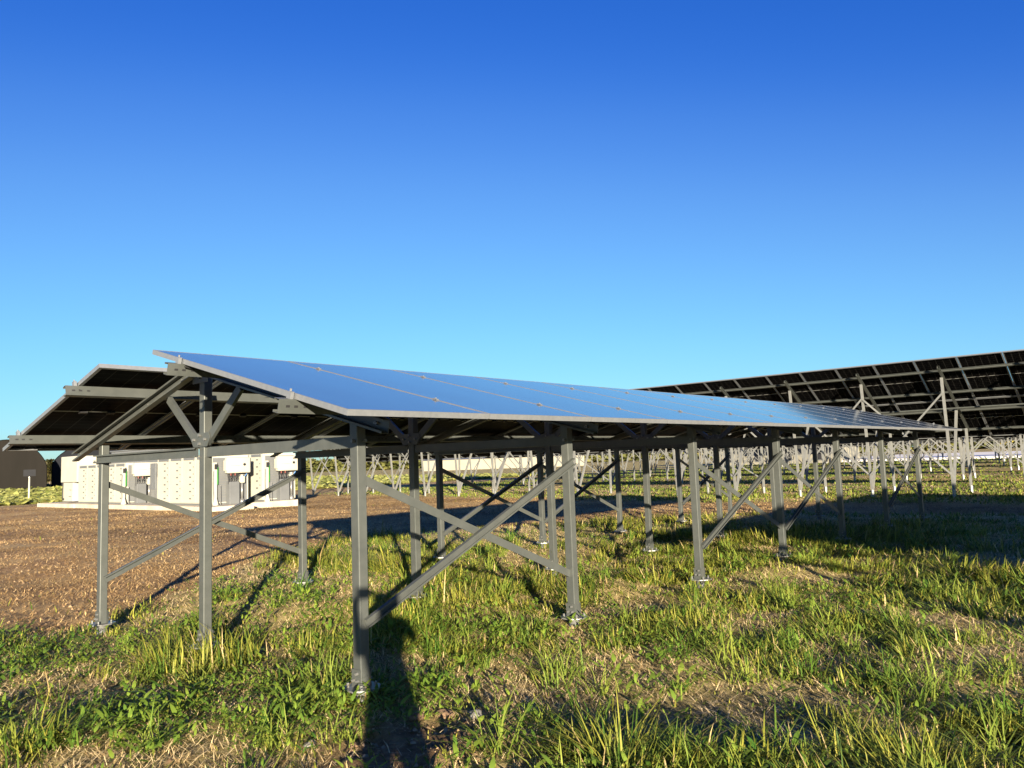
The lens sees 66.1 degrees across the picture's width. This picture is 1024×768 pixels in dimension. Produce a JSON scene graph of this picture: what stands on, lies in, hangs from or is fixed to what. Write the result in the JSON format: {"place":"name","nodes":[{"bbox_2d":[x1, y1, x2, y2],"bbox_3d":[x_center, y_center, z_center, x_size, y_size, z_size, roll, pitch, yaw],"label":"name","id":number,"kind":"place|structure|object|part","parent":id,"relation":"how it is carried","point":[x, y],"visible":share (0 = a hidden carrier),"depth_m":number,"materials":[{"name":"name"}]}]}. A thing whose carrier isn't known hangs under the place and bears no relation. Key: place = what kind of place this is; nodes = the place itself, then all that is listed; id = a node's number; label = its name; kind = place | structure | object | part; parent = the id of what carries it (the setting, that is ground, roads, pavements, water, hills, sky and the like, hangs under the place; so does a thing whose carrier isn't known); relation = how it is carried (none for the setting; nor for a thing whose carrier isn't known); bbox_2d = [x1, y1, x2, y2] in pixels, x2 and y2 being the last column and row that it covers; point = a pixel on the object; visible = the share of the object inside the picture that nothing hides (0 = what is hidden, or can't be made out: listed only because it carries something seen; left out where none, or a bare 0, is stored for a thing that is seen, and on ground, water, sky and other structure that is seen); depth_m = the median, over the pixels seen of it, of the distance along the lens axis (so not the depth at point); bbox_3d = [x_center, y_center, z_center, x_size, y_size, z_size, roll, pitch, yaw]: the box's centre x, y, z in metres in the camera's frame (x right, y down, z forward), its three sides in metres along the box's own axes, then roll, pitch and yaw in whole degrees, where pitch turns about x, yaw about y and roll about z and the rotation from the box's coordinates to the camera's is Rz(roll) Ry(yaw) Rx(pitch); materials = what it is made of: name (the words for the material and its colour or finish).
{"place":"outdoors","nodes":[
{"label":"outdoors","id":0,"kind":"place"},
{"bbox_2d":[488,732,510,741],"bbox_3d":[-0.067,1.909,4.242,0.118,0.063,0.104,0,-6,-18],"label":"stone","id":1,"kind":"object","parent":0,"point":[508,735],"visible":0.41,"depth_m":4.23,"materials":[{"name":"stone"}]},
{"bbox_2d":[0,447,1023,767],"bbox_3d":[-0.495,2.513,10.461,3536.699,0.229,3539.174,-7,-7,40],"label":"ground","id":2,"kind":"structure","parent":0,"point":[390,737],"depth_m":7.79,"materials":[{"name":"soil"}]},
{"bbox_2d":[0,439,46,488],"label":"barn","id":3,"kind":"structure","parent":2,"relation":"on","point":[14,465],"depth_m":87.78,"materials":[{"name":"grey"}]},
{"bbox_2d":[23,469,35,497],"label":"sign","id":4,"kind":"object","parent":2,"relation":"on","point":[29,473],"visible":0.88,"depth_m":50.12,"materials":[{"name":"white metal"}]},
{"bbox_2d":[45,458,54,483],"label":"tree","id":5,"kind":"object","parent":2,"relation":"on","point":[49,462],"visible":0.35,"depth_m":128.02,"materials":[{"name":"green plant"}]},
{"bbox_2d":[37,501,84,507],"bbox_3d":[-21.367,6.167,39.302,4.690,0.555,2.700,-7,-7,40],"label":"concrete pad","id":6,"kind":"object","parent":2,"relation":"on","point":[69,504],"visible":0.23,"depth_m":38.36,"materials":[{"name":"beige concrete"}]},
{"bbox_2d":[61,456,95,500],"bbox_3d":[-21.718,4.766,39.428,2.050,2.280,0.912,-7,-7,40],"label":"power unit","id":7,"kind":"object","parent":6,"relation":"on","point":[69,470],"visible":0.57,"depth_m":39.01,"materials":[{"name":"beige paint"}]},
{"bbox_2d":[51,449,120,486],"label":"barn","id":8,"kind":"structure","parent":2,"relation":"on","point":[56,473],"depth_m":93.18,"materials":[{"name":"black"}]},
{"bbox_2d":[75,503,253,511],"bbox_3d":[-15.107,5.359,33.327,12.650,0.550,1.700,-7,-7,40],"label":"concrete pad","id":9,"kind":"object","parent":2,"relation":"on","point":[152,506],"visible":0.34,"depth_m":31.94,"materials":[{"name":"beige concrete"}]},
{"bbox_2d":[78,462,157,503],"bbox_3d":[-18.438,4.648,36.901,5.206,1.800,1.640,-7,-7,40],"label":"battery cabinet","id":10,"kind":"object","parent":9,"relation":"on","point":[88,485],"visible":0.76,"depth_m":35.69,"materials":[{"name":"white metal"}]},
{"bbox_3d":[-20.517,4.794,37.635,1.012,1.600,0.040,-7,-7,40],"label":"door","id":11,"kind":"part","parent":10,"relation":"part of","materials":[{"name":"beige paint"}]},
{"bbox_3d":[-19.740,4.701,36.967,1.012,1.600,0.040,-7,-7,40],"label":"door","id":12,"kind":"part","parent":10,"relation":"part of","materials":[{"name":"beige paint"}]},
{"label":"door","id":13,"kind":"part","parent":10,"relation":"part of","materials":[{"name":"beige paint"}]},
{"bbox_3d":[-18.188,4.514,35.632,1.012,1.600,0.040,-7,-7,40],"label":"door","id":14,"kind":"part","parent":10,"relation":"part of","materials":[{"name":"beige paint"}]},
{"bbox_3d":[-17.411,4.421,34.965,1.012,1.600,0.040,-7,-7,40],"label":"door","id":15,"kind":"part","parent":10,"relation":"part of","materials":[{"name":"beige paint"}]},
{"bbox_2d":[132,462,156,483],"bbox_3d":[-16.368,4.107,35.068,0.340,1.209,1.030,-7,-7,40],"label":"inverter","id":16,"kind":"object","parent":10,"relation":"attached to","point":[141,469],"visible":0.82,"depth_m":34.88,"materials":[{"name":"beige paint"}]},
{"bbox_2d":[121,467,128,503],"bbox_3d":[-16.943,4.445,34.458,0.319,1.620,0.231,0,-6,-24],"label":"cable riser","id":17,"kind":"object","parent":9,"relation":"on","point":[124,481],"visible":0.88,"depth_m":34.44,"materials":[{"name":"beige paint"}]},
{"bbox_2d":[134,484,145,503],"bbox_3d":[-16.472,4.854,34.903,0.272,0.860,0.420,-7,-7,40],"label":"junction box","id":18,"kind":"object","parent":9,"relation":"on","point":[140,488],"visible":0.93,"depth_m":34.79,"materials":[{"name":"grey paint"}]},
{"bbox_2d":[137,484,145,502],"bbox_3d":[-16.374,4.842,34.819,0.012,0.800,0.380,-7,-7,40],"label":"door","id":19,"kind":"structure","parent":18,"relation":"in","point":[141,488],"depth_m":34.81,"materials":[{"name":"grey paint"}]},
{"bbox_2d":[110,449,170,463],"bbox_3d":[-17.644,4.409,38.402,5.720,2.470,1.520,-7,-7,40],"label":"steel enclosure","id":20,"kind":"object","parent":9,"relation":"on","point":[121,451],"visible":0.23,"depth_m":38.18,"materials":[{"name":"white metal"}]},
{"bbox_2d":[146,477,149,502],"bbox_3d":[-16.193,4.675,35.278,0.290,1.268,0.423,-7,-7,40],"label":"cable conduit","id":21,"kind":"object","parent":9,"relation":"on","point":[148,481],"visible":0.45,"depth_m":35.17,"materials":[{"name":"metal"}]},
{"bbox_2d":[150,463,156,503],"bbox_3d":[-15.212,4.229,33.401,0.500,1.720,0.060,-7,-7,40],"label":"grey panel","id":22,"kind":"object","parent":9,"relation":"on","point":[153,475],"visible":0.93,"depth_m":33.38,"materials":[{"name":"metal"}]},
{"bbox_2d":[157,455,247,504],"bbox_3d":[-12.654,3.916,32.063,4.356,1.900,1.640,-7,-7,40],"label":"battery cabinet","id":23,"kind":"object","parent":9,"relation":"on","point":[178,481],"visible":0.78,"depth_m":31.25,"materials":[{"name":"white metal"}]},
{"bbox_3d":[-14.395,4.022,32.506,1.056,1.700,0.040,-7,-7,40],"label":"door","id":24,"kind":"part","parent":23,"relation":"part of","materials":[{"name":"beige paint"}]},
{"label":"door","id":25,"kind":"part","parent":23,"relation":"part of","materials":[{"name":"beige paint"}]},
{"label":"door","id":26,"kind":"part","parent":23,"relation":"part of","materials":[{"name":"beige paint"}]},
{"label":"door","id":27,"kind":"part","parent":23,"relation":"part of","materials":[{"name":"beige paint"}]},
{"bbox_2d":[223,457,249,483],"bbox_3d":[-10.720,3.478,30.713,0.340,1.209,1.030,-7,-7,40],"label":"inverter","id":28,"kind":"object","parent":23,"relation":"attached to","point":[235,466],"visible":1,"depth_m":30.59,"materials":[{"name":"beige paint"}]},
{"bbox_2d":[212,463,220,504],"bbox_3d":[-11.295,3.816,30.102,0.319,1.620,0.231,0,-6,-24],"label":"cable riser","id":29,"kind":"object","parent":9,"relation":"on","point":[215,479],"visible":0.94,"depth_m":30.08,"materials":[{"name":"beige paint"}]},
{"bbox_2d":[226,481,239,503],"bbox_3d":[-10.825,4.225,30.547,0.272,0.860,0.420,-7,-7,40],"label":"junction box","id":30,"kind":"object","parent":9,"relation":"on","point":[232,492],"visible":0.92,"depth_m":30.44,"materials":[{"name":"grey paint"}]},
{"bbox_2d":[230,482,238,503],"bbox_3d":[-10.726,4.213,30.463,0.012,0.800,0.380,-7,-7,40],"label":"door","id":31,"kind":"structure","parent":30,"relation":"in","point":[234,487],"depth_m":30.45,"materials":[{"name":"grey paint"}]},
{"bbox_2d":[239,473,246,502],"bbox_3d":[-10.545,4.046,30.922,0.290,1.268,0.423,-7,-7,40],"label":"cable conduit","id":32,"kind":"object","parent":9,"relation":"on","point":[241,479],"visible":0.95,"depth_m":30.82,"materials":[{"name":"metal"}]},
{"bbox_2d":[0,472,545,504],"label":"crop plants","id":33,"kind":"object","parent":2,"relation":"on","point":[48,493],"visible":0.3,"depth_m":69.35,"materials":[{"name":"green plant"}]},
{"bbox_2d":[251,499,297,507],"bbox_3d":[-13.871,5.485,35.169,11.700,0.570,2.690,-7,-7,40],"label":"concrete pad","id":34,"kind":"object","parent":2,"relation":"on","point":[263,504],"visible":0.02,"depth_m":31.45,"materials":[{"name":"beige concrete"}]},
{"bbox_2d":[264,461,271,501],"bbox_3d":[-9.752,3.878,31.503,0.319,1.620,0.231,0,-6,-24],"label":"cable riser","id":35,"kind":"object","parent":34,"relation":"on","point":[267,474],"visible":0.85,"depth_m":31.49,"materials":[{"name":"beige paint"}]},
{"bbox_2d":[248,453,294,500],"bbox_3d":[-11.219,3.978,33.531,4.606,1.920,1.540,-7,-7,40],"label":"battery cabinet","id":36,"kind":"object","parent":34,"relation":"on","point":[256,479],"visible":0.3,"depth_m":31.83,"materials":[{"name":"white metal"}]},
{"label":"door","id":37,"kind":"part","parent":36,"relation":"part of","materials":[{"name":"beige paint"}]},
{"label":"door","id":38,"kind":"part","parent":36,"relation":"part of","materials":[{"name":"beige paint"}]},
{"bbox_2d":[274,456,297,478],"bbox_3d":[-9.177,3.539,32.114,0.340,1.209,1.030,-7,-7,40],"label":"inverter","id":39,"kind":"object","parent":36,"relation":"attached to","point":[285,464],"visible":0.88,"depth_m":31.95,"materials":[{"name":"beige paint"}]},
{"bbox_2d":[277,479,288,500],"bbox_3d":[-9.281,4.286,31.948,0.272,0.860,0.420,-7,-7,40],"label":"junction box","id":40,"kind":"object","parent":34,"relation":"on","point":[282,493],"visible":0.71,"depth_m":31.81,"materials":[{"name":"grey paint"}]},
{"bbox_2d":[281,483,288,499],"bbox_3d":[-9.183,4.275,31.864,0.012,0.800,0.380,-7,-7,40],"label":"door","id":41,"kind":"structure","parent":40,"relation":"in","point":[284,489],"depth_m":31.85,"materials":[{"name":"grey paint"}]},
{"bbox_2d":[288,470,295,499],"bbox_3d":[-9.002,4.108,32.323,0.290,1.268,0.423,-7,-7,40],"label":"cable conduit","id":42,"kind":"object","parent":34,"relation":"on","point":[291,496],"visible":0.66,"depth_m":32.21,"materials":[{"name":"metal"}]},
{"bbox_2d":[304,739,315,747],"bbox_3d":[-1.110,1.982,4.335,0.062,0.041,0.088,-4,-6,16],"label":"stone","id":43,"kind":"object","parent":2,"relation":"on","point":[308,744],"visible":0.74,"depth_m":4.32,"materials":[{"name":"beige stone"}]},
{"bbox_2d":[408,713,424,721],"bbox_3d":[-0.568,1.988,4.693,0.086,0.052,0.087,-3,-6,9],"label":"stone","id":44,"kind":"object","parent":2,"relation":"on","point":[417,718],"visible":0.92,"depth_m":4.67,"materials":[{"name":"stone"}]},
{"bbox_2d":[434,709,455,718],"bbox_3d":[-0.409,2.021,4.806,0.137,0.072,0.111,-3,-6,5],"label":"stone","id":45,"kind":"object","parent":2,"relation":"on","point":[448,712],"visible":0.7,"depth_m":4.78,"materials":[{"name":"stone"}]},
{"bbox_2d":[309,446,628,495],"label":"solar table","id":46,"kind":"object","parent":2,"relation":"on","point":[399,457],"visible":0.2,"depth_m":40.13,"materials":[{"name":"metal"}]},
{"bbox_2d":[469,709,481,718],"bbox_3d":[-0.214,1.952,4.655,0.076,0.052,0.104,-1,-6,-11],"label":"stone","id":47,"kind":"object","parent":2,"relation":"on","point":[478,713],"visible":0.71,"depth_m":4.63,"materials":[{"name":"beige stone"}]},
{"bbox_2d":[3,350,961,702],"bbox_3d":[2.092,1.574,11.850,5.594,2.807,15.692,-7,-7,40],"label":"solar array","id":48,"kind":"object","parent":2,"relation":"on","point":[205,408],"visible":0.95,"depth_m":7.80,"materials":[{"name":"glass"}]},
{"bbox_2d":[423,455,583,470],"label":"farm building","id":49,"kind":"structure","parent":2,"relation":"on","point":[448,464],"depth_m":174.77,"materials":[{"name":"grey paint"}]},
{"bbox_2d":[0,498,1020,767],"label":"soil crumbs","id":50,"kind":"object","parent":2,"relation":"on","point":[414,728],"visible":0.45,"depth_m":9.25,"materials":[{"name":"brown soil"}]},
{"bbox_2d":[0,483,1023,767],"bbox_3d":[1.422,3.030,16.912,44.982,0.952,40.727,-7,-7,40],"label":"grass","id":51,"kind":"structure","parent":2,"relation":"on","point":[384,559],"depth_m":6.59,"materials":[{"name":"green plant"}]},
{"bbox_2d":[0,517,1023,767],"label":"leafy weeds","id":52,"kind":"object","parent":2,"relation":"on","point":[140,715],"visible":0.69,"depth_m":5.31,"materials":[{"name":"green plant"}]},
{"bbox_2d":[0,517,1023,767],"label":"tall grass","id":53,"kind":"structure","parent":2,"relation":"on","point":[930,689],"depth_m":5.31,"materials":[{"name":"green plant"}]},
{"bbox_2d":[0,474,1023,767],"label":"dry straw","id":54,"kind":"object","parent":2,"relation":"on","point":[274,760],"visible":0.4,"depth_m":6.49,"materials":[{"name":"beige plant"}]},
{"bbox_2d":[0,497,1023,637],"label":"yard straw","id":55,"kind":"object","parent":2,"relation":"on","point":[269,514],"visible":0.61,"depth_m":19.37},
{"bbox_2d":[470,447,752,484],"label":"solar table","id":56,"kind":"object","parent":2,"relation":"on","point":[520,469],"visible":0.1,"depth_m":48.95,"materials":[{"name":"metal"}]},
{"bbox_2d":[295,440,1022,472],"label":"wood","id":57,"kind":"object","parent":2,"relation":"on","point":[330,465],"visible":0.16,"depth_m":294.35,"materials":[{"name":"green plant"}]},
{"bbox_2d":[315,458,1023,516],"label":"grass","id":58,"kind":"structure","parent":2,"relation":"on","point":[793,487],"depth_m":35.71,"materials":[{"name":"green plant"}]},
{"bbox_2d":[574,445,825,476],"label":"solar table","id":59,"kind":"object","parent":2,"relation":"on","point":[751,449],"visible":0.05,"depth_m":58.19,"materials":[{"name":"metal"}]},
{"bbox_2d":[653,444,874,471],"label":"solar table","id":60,"kind":"object","parent":2,"relation":"on","point":[842,445],"visible":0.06,"depth_m":66.92,"materials":[{"name":"metal"}]},
{"bbox_2d":[720,446,859,464],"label":"farm building","id":61,"kind":"structure","parent":2,"relation":"on","point":[756,461],"depth_m":96.51,"materials":[{"name":"grey paint"}]},
{"bbox_2d":[754,450,760,461],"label":"window","id":62,"kind":"structure","parent":61,"relation":"in","point":[756,451],"depth_m":98.93,"materials":[{"name":"grey paint"}]},
{"bbox_2d":[783,449,791,460],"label":"window","id":63,"kind":"structure","parent":61,"relation":"in","point":[789,455],"depth_m":96.33,"materials":[{"name":"grey paint"}]},
{"bbox_2d":[817,448,821,459],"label":"window","id":64,"kind":"structure","parent":61,"relation":"in","point":[819,456],"depth_m":93.89,"materials":[{"name":"grey paint"}]},
{"bbox_2d":[719,443,922,466],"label":"solar table","id":65,"kind":"object","parent":2,"relation":"on","point":[820,447],"visible":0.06,"depth_m":76.54,"materials":[{"name":"metal"}]},
{"bbox_2d":[631,349,1023,496],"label":"solar table","id":66,"kind":"object","parent":2,"relation":"on","point":[938,391],"visible":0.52,"depth_m":25.35,"materials":[{"name":"metal"}]},
{"bbox_2d":[764,442,953,464],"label":"solar table","id":67,"kind":"object","parent":2,"relation":"on","point":[942,453],"visible":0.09,"depth_m":84.97,"materials":[{"name":"metal"}]},
{"bbox_2d":[797,382,1023,481],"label":"solar table","id":68,"kind":"object","parent":2,"relation":"on","point":[962,463],"visible":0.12,"depth_m":36.80,"materials":[{"name":"metal"}]},
{"bbox_2d":[869,437,1022,472],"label":"solar table","id":69,"kind":"object","parent":2,"relation":"on","point":[1009,457],"visible":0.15,"depth_m":46.93,"materials":[{"name":"metal"}]},
{"bbox_2d":[920,439,1022,466],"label":"solar table","id":70,"kind":"object","parent":2,"relation":"on","point":[1003,451],"visible":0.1,"depth_m":56.61,"materials":[{"name":"metal"}]},
{"bbox_2d":[967,439,1019,462],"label":"solar table","id":71,"kind":"object","parent":2,"relation":"on","point":[992,449],"visible":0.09,"depth_m":66.27,"materials":[{"name":"metal"}]},
{"bbox_2d":[981,440,1022,459],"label":"solar table","id":72,"kind":"object","parent":2,"relation":"on","point":[1000,446],"visible":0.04,"depth_m":76.76,"materials":[{"name":"metal"}]},
{"bbox_2d":[0,0,1023,459],"label":"sky","id":73,"kind":"structure","parent":0,"point":[621,194],"materials":[{"name":"blue"}]},
{"bbox_2d":[842,451,1021,461],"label":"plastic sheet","id":74,"kind":"object","parent":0,"point":[984,455],"visible":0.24,"depth_m":92.11,"materials":[{"name":"white plastic"}]}
]}

